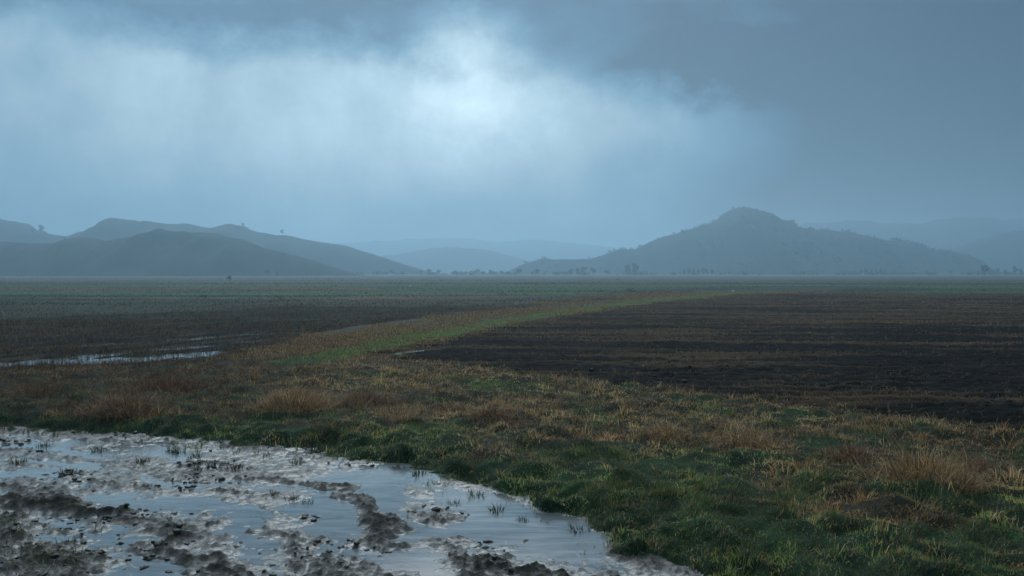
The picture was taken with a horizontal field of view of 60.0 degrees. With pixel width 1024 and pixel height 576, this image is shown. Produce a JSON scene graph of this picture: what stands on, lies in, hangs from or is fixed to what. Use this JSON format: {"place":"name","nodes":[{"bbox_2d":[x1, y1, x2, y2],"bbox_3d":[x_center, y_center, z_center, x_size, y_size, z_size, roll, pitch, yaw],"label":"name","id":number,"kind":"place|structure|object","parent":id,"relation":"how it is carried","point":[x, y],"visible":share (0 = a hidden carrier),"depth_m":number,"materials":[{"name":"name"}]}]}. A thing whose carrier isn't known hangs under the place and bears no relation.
{"place":"outdoors","nodes":[
{"label":"outdoors","id":0,"kind":"place"},
{"bbox_2d":[0,219,65,243],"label":"hill","id":1,"kind":"structure","parent":0,"point":[12,231],"depth_m":757.54,"materials":[{"name":"grey soil"}]},
{"bbox_2d":[0,228,368,275],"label":"hill","id":2,"kind":"structure","parent":0,"point":[159,252],"depth_m":466.85,"materials":[{"name":"grey plant"}]},
{"bbox_2d":[1,322,428,366],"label":"flood water","id":3,"kind":"structure","parent":0,"point":[115,358],"depth_m":24.20,"materials":[{"name":"grey liquid"}]},
{"bbox_2d":[54,218,443,273],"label":"hill","id":4,"kind":"structure","parent":0,"point":[347,258],"depth_m":726.53,"materials":[{"name":"grey plant"}]},
{"bbox_2d":[0,298,622,370],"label":"stubble field","id":5,"kind":"structure","parent":0,"point":[273,317],"depth_m":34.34,"materials":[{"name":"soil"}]},
{"bbox_2d":[0,426,702,575],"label":"mud track","id":6,"kind":"structure","parent":0,"point":[206,552],"depth_m":7.97,"materials":[{"name":"brown soil"}]},
{"bbox_2d":[9,456,29,464],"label":"weed tuft","id":7,"kind":"object","parent":6,"relation":"on","point":[15,460],"visible":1,"depth_m":10.37,"materials":[{"name":"green plant"}]},
{"bbox_2d":[58,465,77,474],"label":"weed tuft","id":8,"kind":"object","parent":6,"relation":"on","point":[62,473],"visible":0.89,"depth_m":9.84,"materials":[{"name":"green plant"}]},
{"bbox_2d":[134,455,149,464],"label":"weed tuft","id":9,"kind":"object","parent":6,"relation":"on","point":[141,461],"visible":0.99,"depth_m":10.37,"materials":[{"name":"green plant"}]},
{"bbox_2d":[191,464,203,470],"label":"weed tuft","id":10,"kind":"object","parent":6,"relation":"on","point":[196,468],"visible":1,"depth_m":9.95,"materials":[{"name":"green plant"}]},
{"bbox_2d":[204,459,222,468],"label":"weed tuft","id":11,"kind":"object","parent":6,"relation":"on","point":[212,465],"visible":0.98,"depth_m":10.21,"materials":[{"name":"green plant"}]},
{"bbox_2d":[224,461,243,469],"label":"weed tuft","id":12,"kind":"object","parent":6,"relation":"on","point":[239,466],"visible":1,"depth_m":10.01,"materials":[{"name":"green plant"}]},
{"bbox_2d":[284,494,298,500],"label":"weed tuft","id":13,"kind":"object","parent":6,"relation":"on","point":[291,498],"visible":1,"depth_m":8.74,"materials":[{"name":"green plant"}]},
{"bbox_2d":[307,444,324,452],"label":"weed tuft","id":14,"kind":"object","parent":6,"relation":"on","point":[311,449],"visible":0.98,"depth_m":11.07,"materials":[{"name":"green plant"}]},
{"bbox_2d":[0,435,679,575],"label":"puddle water","id":15,"kind":"structure","parent":6,"relation":"on","point":[554,537],"depth_m":8.11,"materials":[{"name":"grey liquid"}]},
{"bbox_2d":[35,441,49,447],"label":"weed tuft","id":16,"kind":"object","parent":15,"relation":"on","point":[46,444],"visible":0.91,"depth_m":11.42,"materials":[{"name":"green plant"}]},
{"bbox_2d":[91,445,108,451],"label":"weed tuft","id":17,"kind":"object","parent":15,"relation":"on","point":[98,449],"visible":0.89,"depth_m":11.17,"materials":[{"name":"green plant"}]},
{"bbox_2d":[170,447,185,453],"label":"weed tuft","id":18,"kind":"object","parent":15,"relation":"on","point":[176,451],"visible":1,"depth_m":11.05,"materials":[{"name":"green plant"}]},
{"bbox_2d":[187,451,204,457],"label":"weed tuft","id":19,"kind":"object","parent":15,"relation":"on","point":[196,455],"visible":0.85,"depth_m":10.78,"materials":[{"name":"green plant"}]},
{"bbox_2d":[289,456,306,463],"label":"weed tuft","id":20,"kind":"object","parent":15,"relation":"on","point":[300,460],"visible":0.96,"depth_m":10.43,"materials":[{"name":"green plant"}]},
{"bbox_2d":[411,467,428,475],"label":"weed tuft","id":21,"kind":"object","parent":15,"relation":"on","point":[415,473],"visible":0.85,"depth_m":9.86,"materials":[{"name":"green plant"}]},
{"bbox_2d":[468,489,485,497],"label":"weed tuft","id":22,"kind":"object","parent":15,"relation":"on","point":[477,494],"visible":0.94,"depth_m":8.93,"materials":[{"name":"green plant"}]},
{"bbox_2d":[485,503,503,513],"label":"weed tuft","id":23,"kind":"object","parent":15,"relation":"on","point":[492,509],"visible":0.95,"depth_m":8.37,"materials":[{"name":"green plant"}]},
{"bbox_2d":[516,513,528,522],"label":"weed tuft","id":24,"kind":"object","parent":15,"relation":"on","point":[524,518],"visible":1,"depth_m":8.04,"materials":[{"name":"green plant"}]},
{"bbox_2d":[567,523,590,532],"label":"weed tuft","id":25,"kind":"object","parent":15,"relation":"on","point":[573,529],"visible":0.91,"depth_m":7.71,"materials":[{"name":"green plant"}]},
{"bbox_2d":[380,247,531,272],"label":"hill","id":26,"kind":"structure","parent":0,"point":[448,259],"depth_m":1438.95,"materials":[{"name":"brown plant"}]},
{"bbox_2d":[331,238,619,260],"bbox_3d":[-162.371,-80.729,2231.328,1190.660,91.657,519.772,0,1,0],"label":"hill","id":27,"kind":"structure","parent":0,"point":[532,250],"depth_m":2162.62,"materials":[{"name":"grey"}]},
{"bbox_2d":[0,273,1023,575],"bbox_3d":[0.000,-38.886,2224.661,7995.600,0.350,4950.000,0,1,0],"label":"ground","id":28,"kind":"structure","parent":0,"point":[732,463],"depth_m":11.77,"materials":[{"name":"green plant"}]},
{"bbox_2d":[0,377,97,398],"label":"grass tussock","id":29,"kind":"object","parent":28,"relation":"on","point":[46,389],"depth_m":15.15,"materials":[{"name":"plant"}]},
{"bbox_2d":[66,379,190,427],"bbox_3d":[-5.732,1.688,13.178,1.802,0.678,1.920,0,1,0],"label":"grass tussock","id":30,"kind":"object","parent":28,"relation":"on","point":[120,407],"depth_m":13.01,"materials":[{"name":"plant"}]},
{"bbox_2d":[95,369,231,396],"bbox_3d":[-6.312,1.742,16.187,2.618,0.595,2.608,-1,1,-45],"label":"grass tussock","id":31,"kind":"object","parent":28,"relation":"on","point":[183,383],"depth_m":16.07,"materials":[{"name":"plant"}]},
{"bbox_2d":[238,375,344,418],"bbox_3d":[-3.274,1.601,13.233,1.699,0.677,1.695,0,1,-18],"label":"grass tussock","id":32,"kind":"object","parent":28,"relation":"on","point":[294,401],"depth_m":13.06,"materials":[{"name":"brown plant"}]},
{"bbox_2d":[326,382,409,408],"bbox_3d":[-2.404,1.740,14.294,1.499,0.487,1.484,-1,1,-30],"label":"grass tussock","id":33,"kind":"object","parent":28,"relation":"on","point":[372,398],"depth_m":14.17,"materials":[{"name":"plant"}]},
{"bbox_2d":[372,401,430,420],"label":"grass tussock","id":34,"kind":"object","parent":28,"relation":"on","point":[395,413],"depth_m":12.86,"materials":[{"name":"brown plant"}]},
{"bbox_2d":[456,401,528,424],"bbox_3d":[-0.287,1.754,12.617,1.109,0.363,1.108,1,1,31],"label":"grass tussock","id":35,"kind":"object","parent":28,"relation":"on","point":[501,413],"depth_m":12.47,"materials":[{"name":"plant"}]},
{"bbox_2d":[0,277,1023,317],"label":"field grass","id":36,"kind":"structure","parent":28,"relation":"on","point":[294,299],"depth_m":100.68,"materials":[{"name":"green plant"}]},
{"bbox_2d":[532,487,549,498],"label":"weed tuft","id":37,"kind":"object","parent":28,"relation":"on","point":[536,493],"visible":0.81,"depth_m":8.62,"materials":[{"name":"green plant"}]},
{"bbox_2d":[212,291,875,359],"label":"path grass","id":38,"kind":"structure","parent":28,"relation":"on","point":[384,331],"depth_m":35.60,"materials":[{"name":"green plant"}]},
{"bbox_2d":[625,264,630,274],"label":"tree","id":39,"kind":"object","parent":28,"relation":"on","point":[627,269],"visible":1,"depth_m":539.69,"materials":[{"name":"green plant"}]},
{"bbox_2d":[631,263,639,271],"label":"tree","id":40,"kind":"object","parent":28,"relation":"on","point":[635,267],"visible":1,"depth_m":539.57,"materials":[{"name":"green plant"}]},
{"bbox_2d":[632,418,700,442],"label":"grass tussock","id":41,"kind":"object","parent":28,"relation":"on","point":[661,429],"depth_m":11.42,"materials":[{"name":"plant"}]},
{"bbox_2d":[354,262,1023,274],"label":"treeline","id":42,"kind":"object","parent":28,"relation":"on","point":[728,272],"visible":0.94,"depth_m":625.82,"materials":[{"name":"green plant"}]},
{"bbox_2d":[692,416,803,451],"bbox_3d":[2.845,1.832,11.019,1.482,0.659,1.477,1,1,45],"label":"grass tussock","id":43,"kind":"object","parent":28,"relation":"on","point":[747,438],"depth_m":10.93,"materials":[{"name":"brown plant"}]},
{"bbox_2d":[807,430,891,464],"bbox_3d":[3.881,1.874,10.235,1.029,0.423,1.017,0,1,-19],"label":"grass tussock","id":44,"kind":"object","parent":28,"relation":"on","point":[850,451],"depth_m":10.17,"materials":[{"name":"brown plant"}]},
{"bbox_2d":[843,433,1009,499],"bbox_3d":[4.103,1.750,8.752,1.730,0.720,1.750,0,1,0],"label":"grass tussock","id":45,"kind":"object","parent":28,"relation":"on","point":[931,468],"depth_m":8.70,"materials":[{"name":"brown plant"}]},
{"bbox_2d":[932,443,1022,474],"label":"grass tussock","id":46,"kind":"object","parent":28,"relation":"on","point":[975,463],"depth_m":9.52,"materials":[{"name":"plant"}]},
{"bbox_2d":[981,265,989,272],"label":"tree","id":47,"kind":"object","parent":28,"relation":"on","point":[986,269],"visible":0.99,"depth_m":479.38,"materials":[{"name":"green plant"}]},
{"bbox_2d":[1013,266,1018,274],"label":"tree","id":48,"kind":"object","parent":28,"relation":"on","point":[1015,269],"visible":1,"depth_m":639.77,"materials":[{"name":"green plant"}]},
{"bbox_2d":[0,0,1023,249],"label":"sky","id":49,"kind":"structure","parent":0,"point":[628,124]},
{"bbox_2d":[361,292,1023,432],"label":"ploughed field","id":50,"kind":"structure","parent":0,"point":[966,360],"depth_m":24.64,"materials":[{"name":"soil"}]},
{"bbox_2d":[370,292,1023,427],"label":"field stubble","id":51,"kind":"object","parent":50,"relation":"on","point":[840,320],"visible":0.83,"depth_m":31.57,"materials":[{"name":"brown plant"}]},
{"bbox_2d":[504,207,1002,274],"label":"hill","id":52,"kind":"structure","parent":0,"point":[659,255],"depth_m":756.29,"materials":[{"name":"grey plant"}]},
{"bbox_2d":[523,205,968,268],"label":"hill forest","id":53,"kind":"object","parent":52,"relation":"on","point":[794,243],"visible":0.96,"depth_m":763.27,"materials":[{"name":"green plant"}]},
{"bbox_2d":[798,216,1023,249],"bbox_3d":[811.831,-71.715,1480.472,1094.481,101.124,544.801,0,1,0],"label":"hill","id":54,"kind":"structure","parent":0,"point":[948,234],"depth_m":1414.87,"materials":[{"name":"grey"}]},
{"bbox_2d":[951,230,1023,273],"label":"hill","id":55,"kind":"structure","parent":0,"point":[1002,252],"depth_m":1054.03,"materials":[{"name":"rock"},{"name":"soil"},{"name":"grass"}]}
]}

